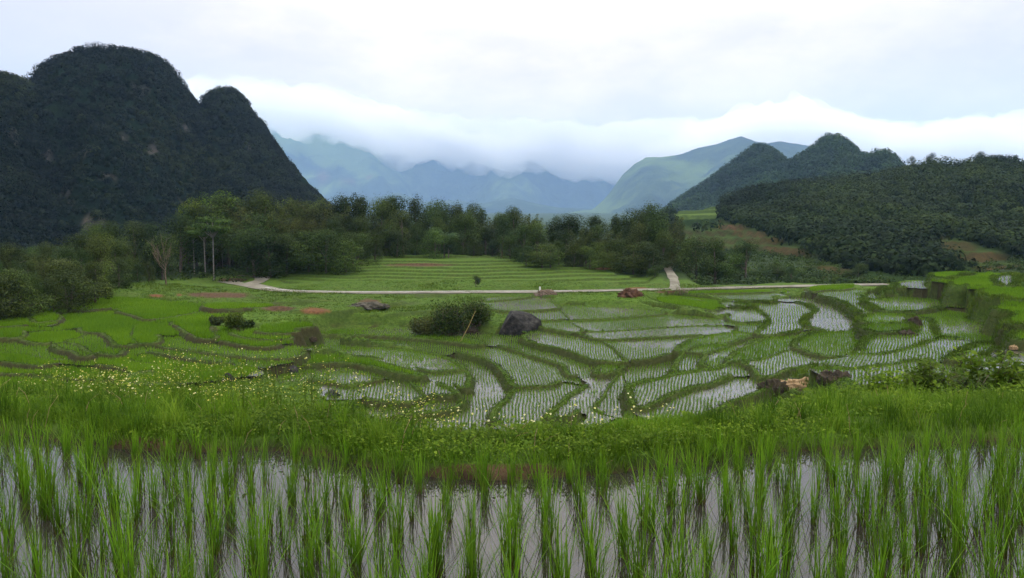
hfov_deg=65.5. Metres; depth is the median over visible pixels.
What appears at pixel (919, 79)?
sky
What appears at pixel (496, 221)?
broadleaf tree
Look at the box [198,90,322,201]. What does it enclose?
karst peak
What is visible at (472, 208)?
broadleaf tree
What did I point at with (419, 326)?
shrub
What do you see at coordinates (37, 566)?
rice clump
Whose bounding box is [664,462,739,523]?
rice clump
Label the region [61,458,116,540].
rice clump
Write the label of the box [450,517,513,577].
rice clump
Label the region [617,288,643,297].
red earth heap
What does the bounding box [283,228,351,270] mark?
bush
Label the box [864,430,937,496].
rice clump
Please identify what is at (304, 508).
rice clump
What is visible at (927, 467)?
rice clump
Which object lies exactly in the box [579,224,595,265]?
narrow tree
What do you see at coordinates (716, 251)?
broadleaf tree
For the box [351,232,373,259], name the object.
bush
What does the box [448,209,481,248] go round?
broadleaf tree
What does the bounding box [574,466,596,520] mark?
rice clump
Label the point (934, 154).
skyline tree
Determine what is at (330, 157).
ridge
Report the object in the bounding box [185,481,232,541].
rice clump
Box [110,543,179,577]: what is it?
rice clump
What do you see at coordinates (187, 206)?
light green tree
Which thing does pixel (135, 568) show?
rice clump
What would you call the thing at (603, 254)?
bush
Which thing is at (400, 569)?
rice clump
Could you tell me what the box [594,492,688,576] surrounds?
rice clump
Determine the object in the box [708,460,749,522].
rice clump
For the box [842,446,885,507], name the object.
rice clump
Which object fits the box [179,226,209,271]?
slender tree
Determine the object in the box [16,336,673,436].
flowering weeds
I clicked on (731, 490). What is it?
rice clump
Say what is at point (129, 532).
rice clump
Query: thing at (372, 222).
narrow tree
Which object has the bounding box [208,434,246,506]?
rice clump
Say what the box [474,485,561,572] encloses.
rice clump
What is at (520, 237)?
narrow tree
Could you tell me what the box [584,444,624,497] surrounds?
rice clump
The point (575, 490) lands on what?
rice clump
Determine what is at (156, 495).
rice clump
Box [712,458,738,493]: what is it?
rice clump
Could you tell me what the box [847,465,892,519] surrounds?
rice clump
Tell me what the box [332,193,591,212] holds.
foothill
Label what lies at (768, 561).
rice clump
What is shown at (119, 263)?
broadleaf tree
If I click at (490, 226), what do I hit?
bamboo clump
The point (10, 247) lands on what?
broadleaf tree
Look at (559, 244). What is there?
broadleaf tree
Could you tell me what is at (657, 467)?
rice clump
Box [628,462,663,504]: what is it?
rice clump
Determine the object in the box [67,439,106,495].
rice clump
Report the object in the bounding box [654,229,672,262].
broadleaf tree
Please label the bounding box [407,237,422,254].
bush
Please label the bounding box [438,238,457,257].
broadleaf tree
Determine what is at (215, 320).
shrub
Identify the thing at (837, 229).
hill forest
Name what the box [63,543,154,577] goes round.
rice clump
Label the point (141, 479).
rice clump
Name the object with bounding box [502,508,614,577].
rice clump
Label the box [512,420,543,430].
fern
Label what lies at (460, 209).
narrow tree
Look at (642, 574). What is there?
rice clump
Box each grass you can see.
[0,371,1023,480]
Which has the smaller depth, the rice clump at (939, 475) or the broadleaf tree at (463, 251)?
the rice clump at (939, 475)
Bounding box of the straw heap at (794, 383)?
[780,377,808,389]
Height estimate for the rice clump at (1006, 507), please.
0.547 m
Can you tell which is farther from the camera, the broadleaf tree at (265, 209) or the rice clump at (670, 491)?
the broadleaf tree at (265, 209)
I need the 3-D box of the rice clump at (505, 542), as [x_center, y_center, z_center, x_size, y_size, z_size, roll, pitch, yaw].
[-0.062,1.208,4.133,0.443,0.487,0.305,-4,6,-39]
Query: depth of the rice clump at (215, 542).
4.12 m
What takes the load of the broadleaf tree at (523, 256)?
on the ground at (460, 269)
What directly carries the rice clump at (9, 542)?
in the paddy water at (433, 485)
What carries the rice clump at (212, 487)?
in the paddy water at (433, 485)
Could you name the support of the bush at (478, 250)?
on the ground at (460, 269)
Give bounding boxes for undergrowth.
[1,244,1023,293]
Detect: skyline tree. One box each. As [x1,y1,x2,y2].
[906,156,916,166]
[925,152,936,162]
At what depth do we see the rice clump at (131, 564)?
3.69 m
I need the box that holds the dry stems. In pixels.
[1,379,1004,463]
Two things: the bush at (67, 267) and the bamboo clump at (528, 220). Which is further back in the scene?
the bamboo clump at (528, 220)
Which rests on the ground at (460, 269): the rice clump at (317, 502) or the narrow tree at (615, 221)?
the narrow tree at (615, 221)
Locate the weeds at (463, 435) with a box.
[0,371,1023,472]
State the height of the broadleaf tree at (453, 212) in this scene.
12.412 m
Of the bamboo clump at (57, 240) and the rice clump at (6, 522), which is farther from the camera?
the bamboo clump at (57, 240)
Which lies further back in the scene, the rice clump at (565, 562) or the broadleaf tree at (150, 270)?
the broadleaf tree at (150, 270)
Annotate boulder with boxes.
[499,311,541,335]
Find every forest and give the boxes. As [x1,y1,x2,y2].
[0,41,206,244]
[0,70,75,249]
[190,84,350,236]
[652,153,1023,276]
[655,143,791,215]
[784,132,906,180]
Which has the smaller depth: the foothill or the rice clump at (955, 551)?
the rice clump at (955, 551)
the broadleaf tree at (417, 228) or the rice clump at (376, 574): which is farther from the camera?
the broadleaf tree at (417, 228)
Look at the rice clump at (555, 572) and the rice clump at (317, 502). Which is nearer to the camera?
the rice clump at (555, 572)
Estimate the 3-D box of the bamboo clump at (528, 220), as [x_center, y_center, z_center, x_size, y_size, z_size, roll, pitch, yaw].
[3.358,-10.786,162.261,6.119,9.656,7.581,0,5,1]
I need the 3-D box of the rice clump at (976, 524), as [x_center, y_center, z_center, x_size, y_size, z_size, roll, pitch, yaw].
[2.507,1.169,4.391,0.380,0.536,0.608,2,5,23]
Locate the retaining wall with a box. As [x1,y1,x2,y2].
[673,285,886,290]
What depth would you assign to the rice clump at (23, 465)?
5.01 m
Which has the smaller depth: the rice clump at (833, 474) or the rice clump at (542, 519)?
the rice clump at (542, 519)
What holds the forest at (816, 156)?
on the wooded cone
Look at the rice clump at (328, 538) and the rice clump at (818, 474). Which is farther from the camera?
the rice clump at (818, 474)
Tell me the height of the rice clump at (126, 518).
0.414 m
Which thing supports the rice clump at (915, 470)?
in the paddy water at (433, 485)
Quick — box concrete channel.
[264,287,571,291]
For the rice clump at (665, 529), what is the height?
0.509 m
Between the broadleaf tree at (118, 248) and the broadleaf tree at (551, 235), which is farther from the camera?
the broadleaf tree at (551, 235)
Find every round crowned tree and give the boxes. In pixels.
[202,216,241,269]
[221,211,296,273]
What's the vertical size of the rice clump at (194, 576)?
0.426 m
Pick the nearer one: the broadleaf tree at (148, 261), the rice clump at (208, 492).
the rice clump at (208, 492)
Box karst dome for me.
[35,49,197,245]
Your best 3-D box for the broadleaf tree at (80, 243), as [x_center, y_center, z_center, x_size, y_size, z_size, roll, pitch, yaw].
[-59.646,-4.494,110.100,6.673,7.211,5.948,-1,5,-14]
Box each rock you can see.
[224,373,233,380]
[289,366,297,372]
[309,336,317,341]
[324,389,340,396]
[756,378,788,396]
[816,370,851,385]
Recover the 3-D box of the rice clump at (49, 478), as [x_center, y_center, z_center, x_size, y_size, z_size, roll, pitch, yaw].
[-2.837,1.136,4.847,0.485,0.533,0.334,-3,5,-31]
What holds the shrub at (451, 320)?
on the ground at (460, 269)
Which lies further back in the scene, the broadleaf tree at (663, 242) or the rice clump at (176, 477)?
the broadleaf tree at (663, 242)
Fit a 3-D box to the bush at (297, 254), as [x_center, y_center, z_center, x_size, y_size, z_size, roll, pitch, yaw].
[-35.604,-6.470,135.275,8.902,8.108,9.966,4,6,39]
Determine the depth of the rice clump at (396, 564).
3.62 m
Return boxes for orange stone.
[1009,344,1017,349]
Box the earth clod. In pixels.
[897,329,918,335]
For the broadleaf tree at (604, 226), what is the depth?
164.44 m
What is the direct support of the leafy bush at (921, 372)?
on the ground at (460, 269)
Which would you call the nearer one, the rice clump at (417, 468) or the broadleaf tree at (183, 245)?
the rice clump at (417, 468)
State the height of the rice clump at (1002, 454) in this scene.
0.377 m
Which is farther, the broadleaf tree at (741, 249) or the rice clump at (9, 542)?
the broadleaf tree at (741, 249)
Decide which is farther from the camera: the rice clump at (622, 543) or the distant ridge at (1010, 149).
the distant ridge at (1010, 149)
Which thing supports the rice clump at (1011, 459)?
in the paddy water at (433, 485)
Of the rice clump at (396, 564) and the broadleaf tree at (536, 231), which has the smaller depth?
the rice clump at (396, 564)
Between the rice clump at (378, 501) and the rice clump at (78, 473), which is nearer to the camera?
the rice clump at (378, 501)
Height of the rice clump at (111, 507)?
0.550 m
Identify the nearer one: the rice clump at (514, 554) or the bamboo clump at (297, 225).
the rice clump at (514, 554)
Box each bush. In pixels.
[0,264,62,317]
[0,272,32,319]
[32,255,117,306]
[37,268,103,313]
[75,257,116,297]
[211,228,291,282]
[283,227,329,271]
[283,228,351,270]
[303,228,359,274]
[326,236,364,274]
[330,231,379,265]
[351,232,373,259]
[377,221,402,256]
[380,228,417,256]
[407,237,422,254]
[415,227,449,258]
[466,240,483,255]
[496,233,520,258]
[517,242,557,267]
[530,245,564,267]
[562,241,586,266]
[576,245,606,269]
[589,241,620,268]
[604,237,645,272]
[606,242,648,274]
[631,241,673,273]
[634,243,676,273]
[647,266,662,275]
[676,287,688,295]
[705,253,746,282]
[767,262,789,277]
[845,263,869,277]
[854,362,926,393]
[894,351,958,395]
[939,369,1000,396]
[951,346,1023,389]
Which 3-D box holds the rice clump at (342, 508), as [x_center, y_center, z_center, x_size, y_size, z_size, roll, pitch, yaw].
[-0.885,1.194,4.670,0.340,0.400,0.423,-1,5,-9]
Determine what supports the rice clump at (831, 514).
in the paddy water at (433, 485)
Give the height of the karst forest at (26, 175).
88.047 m
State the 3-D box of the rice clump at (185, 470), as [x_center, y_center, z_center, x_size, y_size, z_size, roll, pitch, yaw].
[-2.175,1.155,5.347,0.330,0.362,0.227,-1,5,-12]
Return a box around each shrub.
[206,314,224,324]
[221,312,245,329]
[241,319,254,328]
[405,315,436,334]
[427,297,475,336]
[459,297,498,326]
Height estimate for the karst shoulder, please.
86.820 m
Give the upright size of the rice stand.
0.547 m
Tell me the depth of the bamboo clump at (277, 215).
139.53 m
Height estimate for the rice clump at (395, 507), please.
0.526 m
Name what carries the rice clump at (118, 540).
in the paddy water at (433, 485)
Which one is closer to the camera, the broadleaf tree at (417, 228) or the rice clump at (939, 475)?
the rice clump at (939, 475)
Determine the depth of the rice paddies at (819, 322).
62.98 m
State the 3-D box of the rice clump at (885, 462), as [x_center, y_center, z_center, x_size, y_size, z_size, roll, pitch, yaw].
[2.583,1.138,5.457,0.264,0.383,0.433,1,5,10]
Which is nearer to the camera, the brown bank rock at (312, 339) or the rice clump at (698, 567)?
the rice clump at (698, 567)
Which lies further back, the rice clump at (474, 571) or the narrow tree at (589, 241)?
the narrow tree at (589, 241)
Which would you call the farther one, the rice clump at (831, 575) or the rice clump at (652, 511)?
the rice clump at (652, 511)
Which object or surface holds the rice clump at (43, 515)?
in the paddy water at (433, 485)
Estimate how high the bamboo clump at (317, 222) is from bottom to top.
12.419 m
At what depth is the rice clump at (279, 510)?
4.51 m
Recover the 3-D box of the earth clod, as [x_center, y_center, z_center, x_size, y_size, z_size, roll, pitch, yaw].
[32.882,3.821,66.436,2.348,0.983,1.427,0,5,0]
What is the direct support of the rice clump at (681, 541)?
in the paddy water at (433, 485)
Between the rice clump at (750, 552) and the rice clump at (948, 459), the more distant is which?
the rice clump at (948, 459)
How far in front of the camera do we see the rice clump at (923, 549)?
4.13 m
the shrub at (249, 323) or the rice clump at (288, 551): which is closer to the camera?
the rice clump at (288, 551)
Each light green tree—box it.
[171,198,216,267]
[190,190,243,265]
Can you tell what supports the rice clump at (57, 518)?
in the paddy water at (433, 485)
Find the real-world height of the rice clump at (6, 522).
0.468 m
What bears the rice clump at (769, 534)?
in the paddy water at (433, 485)
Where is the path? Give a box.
[243,277,269,283]
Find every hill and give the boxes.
[570,136,809,212]
[673,170,1023,281]
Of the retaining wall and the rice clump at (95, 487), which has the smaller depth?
the rice clump at (95, 487)
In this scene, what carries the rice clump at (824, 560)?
in the paddy water at (433, 485)
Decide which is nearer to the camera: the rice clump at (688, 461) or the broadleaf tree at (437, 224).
the rice clump at (688, 461)
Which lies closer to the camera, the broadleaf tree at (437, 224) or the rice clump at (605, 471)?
the rice clump at (605, 471)
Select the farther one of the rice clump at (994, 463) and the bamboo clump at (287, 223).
the bamboo clump at (287, 223)
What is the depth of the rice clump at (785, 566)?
3.55 m
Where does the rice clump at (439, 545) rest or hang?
in the paddy water at (433, 485)
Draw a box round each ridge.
[254,109,690,208]
[905,143,1023,164]
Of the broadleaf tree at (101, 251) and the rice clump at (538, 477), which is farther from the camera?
the broadleaf tree at (101, 251)
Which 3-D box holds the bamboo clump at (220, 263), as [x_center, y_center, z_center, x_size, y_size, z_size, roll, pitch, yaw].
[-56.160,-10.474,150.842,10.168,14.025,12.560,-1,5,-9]
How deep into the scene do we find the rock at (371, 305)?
87.03 m
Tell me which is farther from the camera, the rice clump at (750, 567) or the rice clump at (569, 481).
the rice clump at (569, 481)
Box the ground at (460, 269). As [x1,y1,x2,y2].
[0,213,1023,480]
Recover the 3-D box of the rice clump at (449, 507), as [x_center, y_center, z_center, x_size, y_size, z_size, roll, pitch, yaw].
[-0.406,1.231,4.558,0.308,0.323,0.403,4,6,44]
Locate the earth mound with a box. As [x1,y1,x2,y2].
[431,318,481,333]
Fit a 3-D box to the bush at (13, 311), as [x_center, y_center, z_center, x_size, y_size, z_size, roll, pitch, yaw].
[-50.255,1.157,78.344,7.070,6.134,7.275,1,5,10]
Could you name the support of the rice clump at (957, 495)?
in the paddy water at (433, 485)
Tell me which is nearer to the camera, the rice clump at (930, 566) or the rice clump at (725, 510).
the rice clump at (930, 566)
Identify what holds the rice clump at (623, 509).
in the paddy water at (433, 485)
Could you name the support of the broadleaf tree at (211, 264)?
on the ground at (460, 269)
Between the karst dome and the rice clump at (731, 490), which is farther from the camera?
the karst dome
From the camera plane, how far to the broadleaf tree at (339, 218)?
145.27 m
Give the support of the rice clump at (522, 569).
in the paddy water at (433, 485)
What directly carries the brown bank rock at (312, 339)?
on the ground at (460, 269)
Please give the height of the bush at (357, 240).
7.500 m
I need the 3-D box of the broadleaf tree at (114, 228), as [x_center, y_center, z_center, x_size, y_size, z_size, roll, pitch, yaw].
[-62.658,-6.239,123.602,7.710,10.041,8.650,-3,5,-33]
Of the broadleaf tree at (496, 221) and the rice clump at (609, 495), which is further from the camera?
the broadleaf tree at (496, 221)
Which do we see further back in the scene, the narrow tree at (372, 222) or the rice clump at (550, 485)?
the narrow tree at (372, 222)
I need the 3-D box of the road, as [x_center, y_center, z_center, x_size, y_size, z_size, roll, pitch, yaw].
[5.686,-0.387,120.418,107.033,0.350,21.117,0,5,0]
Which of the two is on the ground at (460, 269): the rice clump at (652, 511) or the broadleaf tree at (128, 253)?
the broadleaf tree at (128, 253)
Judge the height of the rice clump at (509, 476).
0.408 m
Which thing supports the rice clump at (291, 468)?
in the paddy water at (433, 485)
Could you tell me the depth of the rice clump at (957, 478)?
4.91 m
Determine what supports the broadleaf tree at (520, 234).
on the ground at (460, 269)
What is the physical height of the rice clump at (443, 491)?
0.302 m
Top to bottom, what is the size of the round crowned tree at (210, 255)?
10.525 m
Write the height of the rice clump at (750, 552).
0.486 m
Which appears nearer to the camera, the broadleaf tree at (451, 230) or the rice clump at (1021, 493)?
the rice clump at (1021, 493)
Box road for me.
[221,281,887,293]
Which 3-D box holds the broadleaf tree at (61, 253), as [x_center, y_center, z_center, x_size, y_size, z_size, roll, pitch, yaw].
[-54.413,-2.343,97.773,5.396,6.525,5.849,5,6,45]
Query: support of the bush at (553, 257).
on the ground at (460, 269)
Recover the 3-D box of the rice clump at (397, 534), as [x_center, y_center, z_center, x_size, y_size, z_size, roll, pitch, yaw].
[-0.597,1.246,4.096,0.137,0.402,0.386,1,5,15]
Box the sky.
[0,0,1023,162]
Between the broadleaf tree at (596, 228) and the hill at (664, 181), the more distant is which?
the hill at (664, 181)
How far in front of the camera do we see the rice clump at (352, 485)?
4.84 m
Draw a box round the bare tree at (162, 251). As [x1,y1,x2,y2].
[128,227,189,284]
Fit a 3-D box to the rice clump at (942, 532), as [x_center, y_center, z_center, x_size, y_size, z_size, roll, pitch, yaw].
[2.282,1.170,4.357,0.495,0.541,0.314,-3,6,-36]
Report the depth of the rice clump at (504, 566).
3.58 m
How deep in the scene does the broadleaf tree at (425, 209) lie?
175.02 m
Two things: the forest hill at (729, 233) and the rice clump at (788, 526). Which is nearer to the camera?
the rice clump at (788, 526)
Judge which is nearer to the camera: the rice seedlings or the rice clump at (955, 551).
the rice clump at (955, 551)
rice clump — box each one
[0,422,39,481]
[0,429,36,496]
[0,432,18,472]
[0,440,65,510]
[0,458,67,522]
[0,471,29,537]
[0,487,40,560]
[0,510,32,569]
[0,518,42,577]
[0,524,83,577]
[1,435,70,496]
[1,545,67,577]
[3,459,53,510]
[9,500,67,572]
[13,536,93,577]
[15,439,61,484]
[22,471,88,535]
[36,547,208,577]
[38,523,130,577]
[43,557,103,577]
[44,462,104,518]
[50,423,128,485]
[54,499,116,577]
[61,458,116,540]
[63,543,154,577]
[64,461,118,504]
[67,437,94,482]
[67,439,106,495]
[73,451,137,523]
[78,496,126,559]
[79,484,188,576]
[81,448,135,493]
[95,462,199,527]
[97,496,153,577]
[99,456,131,510]
[100,475,150,535]
[105,454,195,527]
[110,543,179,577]
[111,506,142,560]
[120,438,180,494]
[135,439,173,480]
[135,491,192,557]
[135,517,212,577]
[136,450,172,508]
[138,508,188,577]
[140,471,218,539]
[140,535,277,577]
[148,451,192,495]
[159,457,209,507]
[162,531,226,577]
[163,427,192,471]
[167,439,196,481]
[173,538,248,577]
[177,533,211,577]
[178,458,246,519]
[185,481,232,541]
[193,431,239,495]
[196,483,238,555]
[201,444,237,481]
[202,474,259,528]
[205,454,253,492]
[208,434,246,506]
[210,525,294,577]
[213,495,273,573]
[215,421,264,473]
[216,483,294,561]
[221,492,306,575]
[223,434,271,480]
[226,459,293,536]
[229,497,299,577]
[239,461,266,509]
[239,492,307,559]
[248,521,328,577]
[252,440,289,485]
[253,474,293,527]
[267,466,368,544]
[268,441,306,495]
[274,512,344,575]
[276,451,305,506]
[280,527,372,577]
[285,494,377,560]
[287,463,353,520]
[294,440,316,483]
[308,444,357,505]
[314,512,351,577]
[315,439,370,493]
[315,488,346,541]
[318,523,416,577]
[326,451,413,498]
[332,466,388,521]
[333,472,396,566]
[338,468,358,505]
[339,517,422,577]
[342,499,387,577]
[360,473,399,523]
[363,512,405,573]
[364,554,432,577]
[367,456,431,537]
[372,466,386,507]
[373,443,404,496]
[375,429,420,484]
[383,501,412,555]
[391,482,529,577]
[394,517,488,577]
[400,475,422,521]
[405,483,468,555]
[406,448,426,482]
[407,526,468,577]
[408,451,434,494]
[415,482,468,523]
[417,539,489,577]
[426,470,456,505]
[426,492,457,542]
[434,528,512,577]
[440,443,469,489]
[444,478,499,560]
[447,479,493,524]
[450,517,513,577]
[453,474,536,557]
[464,441,492,485]
[467,437,525,492]
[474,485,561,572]
[478,468,498,507]
[480,557,543,577]
[481,466,558,538]
[482,436,522,484]
[484,529,524,577]
[486,520,547,577]
[494,466,566,541]
[497,449,550,496]
[499,483,526,519]
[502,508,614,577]
[505,469,562,508]
[525,502,568,558]
[529,459,567,504]
[533,524,633,577]
[534,480,552,528]
[537,445,625,508]
[537,477,655,559]
[546,511,580,577]
[555,494,631,562]
[559,447,580,484]
[559,483,626,575]
[564,516,632,577]
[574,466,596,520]
[580,442,611,486]
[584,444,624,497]
[594,478,636,540]
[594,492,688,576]
[595,446,668,525]
[600,464,617,507]
[606,515,651,577]
[613,532,739,577]
[615,534,711,577]
[618,467,666,537]
[627,533,709,577]
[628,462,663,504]
[630,475,679,553]
[633,434,669,481]
[637,438,741,504]
[642,483,723,577]
[648,507,720,577]
[651,433,717,506]
[655,448,718,494]
[660,524,737,577]
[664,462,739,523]
[675,434,720,483]
[677,457,708,498]
[677,502,741,556]
[692,544,789,577]
[693,519,732,575]
[695,457,801,535]
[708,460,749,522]
[711,499,849,577]
[712,436,751,480]
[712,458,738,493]
[715,482,747,557]
[719,466,744,508]
[722,461,775,519]
[729,489,782,577]
[731,433,780,494]
[734,440,754,481]
[734,518,830,577]
[740,446,813,496]
[744,456,776,506]
[755,480,815,559]
[756,500,814,572]
[761,471,805,520]
[764,446,794,483]
[764,519,847,577]
[772,468,847,537]
[774,420,806,472]
[775,449,822,505]
[787,485,887,549]
[793,473,832,524]
[800,435,855,486]
[803,537,874,577]
[808,443,831,490]
[809,432,880,507]
[809,470,859,538]
[812,515,853,575]
[817,452,912,527]
[823,442,893,493]
[829,541,858,577]
[831,493,909,577]
[837,430,879,472]
[838,542,903,577]
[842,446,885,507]
[842,476,926,542]
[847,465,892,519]
[853,531,934,577]
[859,487,908,559]
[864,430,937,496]
[865,429,903,473]
[866,465,946,522]
[866,472,922,537]
[866,552,925,577]
[870,475,964,556]
[879,444,925,510]
[880,441,947,506]
[882,515,953,573]
[885,439,956,495]
[885,441,907,483]
[886,539,965,577]
[888,429,917,473]
[894,431,952,483]
[908,458,964,540]
[909,431,967,482]
[909,466,994,526]
[919,504,995,577]
[920,467,990,551]
[921,435,993,488]
[922,485,1022,577]
[928,450,997,503]
[929,448,968,494]
[930,458,1000,537]
[942,545,994,577]
[944,512,1020,577]
[952,441,978,474]
[955,477,1023,558]
[958,453,1016,508]
[963,459,1006,518]
[977,431,1021,487]
[977,466,1023,526]
[979,432,1020,471]
[981,432,1022,495]
[984,425,1023,470]
[986,467,1023,538]
[990,527,1023,577]
[991,558,1021,577]
[994,440,1023,506]
[1001,437,1023,483]
[1011,485,1023,546]
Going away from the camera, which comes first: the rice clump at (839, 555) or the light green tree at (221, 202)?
the rice clump at (839, 555)
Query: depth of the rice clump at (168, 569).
3.24 m
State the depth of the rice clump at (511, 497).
4.62 m
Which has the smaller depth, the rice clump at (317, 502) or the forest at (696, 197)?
the rice clump at (317, 502)
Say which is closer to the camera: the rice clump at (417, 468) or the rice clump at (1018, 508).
the rice clump at (1018, 508)
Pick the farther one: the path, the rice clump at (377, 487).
the path
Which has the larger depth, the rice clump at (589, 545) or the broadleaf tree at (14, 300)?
the broadleaf tree at (14, 300)
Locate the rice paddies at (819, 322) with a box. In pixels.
[1,275,1023,433]
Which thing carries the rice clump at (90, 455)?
in the paddy water at (433, 485)
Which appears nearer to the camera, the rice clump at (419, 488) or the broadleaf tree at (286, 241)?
the rice clump at (419, 488)
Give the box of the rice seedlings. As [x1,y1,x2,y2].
[0,270,1023,428]
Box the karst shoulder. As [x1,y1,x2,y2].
[0,76,61,244]
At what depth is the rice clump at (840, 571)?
3.69 m
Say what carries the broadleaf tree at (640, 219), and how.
on the ground at (460, 269)
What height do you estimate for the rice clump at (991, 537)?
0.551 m
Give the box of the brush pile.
[533,289,556,296]
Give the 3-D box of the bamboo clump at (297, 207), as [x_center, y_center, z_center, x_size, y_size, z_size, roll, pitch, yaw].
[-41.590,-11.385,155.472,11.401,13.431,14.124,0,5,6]
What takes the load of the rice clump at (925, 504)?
in the paddy water at (433, 485)
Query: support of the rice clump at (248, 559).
in the paddy water at (433, 485)
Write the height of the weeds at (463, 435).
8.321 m
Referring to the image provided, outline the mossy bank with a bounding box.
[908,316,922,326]
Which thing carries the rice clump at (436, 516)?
in the paddy water at (433, 485)
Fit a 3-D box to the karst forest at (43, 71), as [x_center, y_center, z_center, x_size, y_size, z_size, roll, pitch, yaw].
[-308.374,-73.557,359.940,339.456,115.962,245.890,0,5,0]
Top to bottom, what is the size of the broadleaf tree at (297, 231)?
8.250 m
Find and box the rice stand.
[0,406,1023,577]
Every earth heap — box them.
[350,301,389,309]
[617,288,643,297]
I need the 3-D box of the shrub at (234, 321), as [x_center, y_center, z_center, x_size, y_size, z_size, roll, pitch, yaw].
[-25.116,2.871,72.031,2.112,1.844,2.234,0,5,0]
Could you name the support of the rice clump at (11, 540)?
in the paddy water at (433, 485)
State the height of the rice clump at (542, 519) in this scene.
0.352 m
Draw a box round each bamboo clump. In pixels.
[25,257,60,287]
[51,243,79,261]
[52,232,97,264]
[138,233,179,272]
[181,197,241,267]
[190,202,250,266]
[222,205,272,256]
[231,222,252,271]
[236,210,301,263]
[236,213,285,274]
[237,200,293,220]
[270,218,299,266]
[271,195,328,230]
[273,198,330,229]
[275,218,315,268]
[277,196,324,221]
[291,216,327,261]
[295,198,352,246]
[371,217,398,255]
[477,217,500,254]
[514,212,542,246]
[567,227,597,266]
[589,228,624,264]
[660,234,686,265]
[661,217,684,264]
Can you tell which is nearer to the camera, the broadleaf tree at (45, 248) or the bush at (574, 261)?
the broadleaf tree at (45, 248)
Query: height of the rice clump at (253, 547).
0.513 m
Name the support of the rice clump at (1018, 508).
in the paddy water at (433, 485)
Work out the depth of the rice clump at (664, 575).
3.21 m
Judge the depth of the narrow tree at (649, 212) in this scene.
159.72 m
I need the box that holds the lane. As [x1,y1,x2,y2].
[663,267,679,287]
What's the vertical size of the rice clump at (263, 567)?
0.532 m
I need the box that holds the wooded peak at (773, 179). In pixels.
[706,150,787,204]
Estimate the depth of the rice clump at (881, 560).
3.71 m
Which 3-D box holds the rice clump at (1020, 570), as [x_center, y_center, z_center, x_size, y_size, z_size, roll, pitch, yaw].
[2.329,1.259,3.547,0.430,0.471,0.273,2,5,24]
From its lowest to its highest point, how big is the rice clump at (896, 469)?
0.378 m
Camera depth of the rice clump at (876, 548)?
3.84 m
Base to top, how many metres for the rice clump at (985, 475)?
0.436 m
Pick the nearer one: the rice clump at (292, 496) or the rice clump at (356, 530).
the rice clump at (356, 530)
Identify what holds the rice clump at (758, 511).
in the paddy water at (433, 485)
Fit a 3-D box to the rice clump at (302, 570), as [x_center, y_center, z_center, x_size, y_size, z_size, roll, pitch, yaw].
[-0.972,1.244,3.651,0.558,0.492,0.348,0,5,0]
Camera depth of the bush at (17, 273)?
80.46 m
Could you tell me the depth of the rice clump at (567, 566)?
3.61 m
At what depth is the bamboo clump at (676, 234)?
156.80 m
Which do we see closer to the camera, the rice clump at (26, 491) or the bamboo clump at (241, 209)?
the rice clump at (26, 491)
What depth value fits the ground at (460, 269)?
74.18 m
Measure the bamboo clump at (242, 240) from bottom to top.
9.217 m
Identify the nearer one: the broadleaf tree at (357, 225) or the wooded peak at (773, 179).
the broadleaf tree at (357, 225)
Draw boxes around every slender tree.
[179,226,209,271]
[184,223,215,273]
[190,216,232,279]
[428,229,458,257]
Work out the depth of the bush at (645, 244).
138.45 m
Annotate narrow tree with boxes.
[334,191,354,234]
[350,192,370,220]
[367,212,384,255]
[405,194,428,235]
[453,199,464,249]
[474,204,488,251]
[514,222,528,250]
[545,214,561,246]
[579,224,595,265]
[587,214,599,240]
[611,212,624,250]
[642,199,657,258]
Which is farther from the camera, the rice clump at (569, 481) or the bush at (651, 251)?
the bush at (651, 251)
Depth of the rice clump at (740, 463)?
5.31 m
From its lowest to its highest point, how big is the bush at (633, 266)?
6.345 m
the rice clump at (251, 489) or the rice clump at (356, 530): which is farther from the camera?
the rice clump at (251, 489)
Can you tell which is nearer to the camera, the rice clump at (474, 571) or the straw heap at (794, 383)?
the rice clump at (474, 571)
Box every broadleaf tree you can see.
[0,241,34,271]
[0,276,31,318]
[0,299,10,316]
[8,260,23,275]
[17,272,48,313]
[21,258,39,282]
[35,241,58,266]
[40,275,69,313]
[44,244,88,288]
[52,256,71,293]
[59,233,98,269]
[79,219,112,274]
[81,232,117,277]
[83,258,113,303]
[96,218,131,266]
[103,234,134,273]
[106,255,132,288]
[108,217,160,268]
[112,241,139,275]
[128,263,147,282]
[133,239,167,277]
[134,221,166,274]
[138,231,180,279]
[141,262,156,281]
[158,212,206,271]
[167,206,219,265]
[183,200,222,267]
[206,192,245,261]
[229,186,281,249]
[240,188,273,251]
[240,229,289,278]
[264,232,306,273]
[281,229,305,270]
[321,216,350,258]
[323,213,350,256]
[327,195,371,240]
[346,214,372,258]
[353,214,374,258]
[364,194,397,246]
[364,227,385,260]
[378,192,413,249]
[380,192,399,249]
[386,206,411,254]
[398,215,418,254]
[409,220,425,254]
[415,204,446,252]
[417,196,457,242]
[423,207,458,251]
[427,217,448,253]
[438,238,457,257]
[442,203,466,250]
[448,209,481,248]
[453,231,475,255]
[454,209,479,249]
[466,201,487,249]
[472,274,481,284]
[476,225,498,254]
[484,239,498,255]
[487,211,502,252]
[487,211,518,250]
[493,214,517,257]
[494,205,522,253]
[507,224,540,261]
[517,245,533,265]
[523,220,548,253]
[530,217,547,251]
[542,213,585,256]
[542,229,568,251]
[547,238,566,264]
[556,228,574,263]
[560,214,582,250]
[573,213,611,259]
[583,221,609,264]
[607,205,648,253]
[622,222,648,270]
[626,211,648,255]
[638,203,679,256]
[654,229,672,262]
[671,235,714,282]
[694,235,730,283]
[730,236,761,277]
[783,265,801,282]
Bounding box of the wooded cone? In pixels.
[791,139,886,177]
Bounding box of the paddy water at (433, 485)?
[0,433,1023,577]

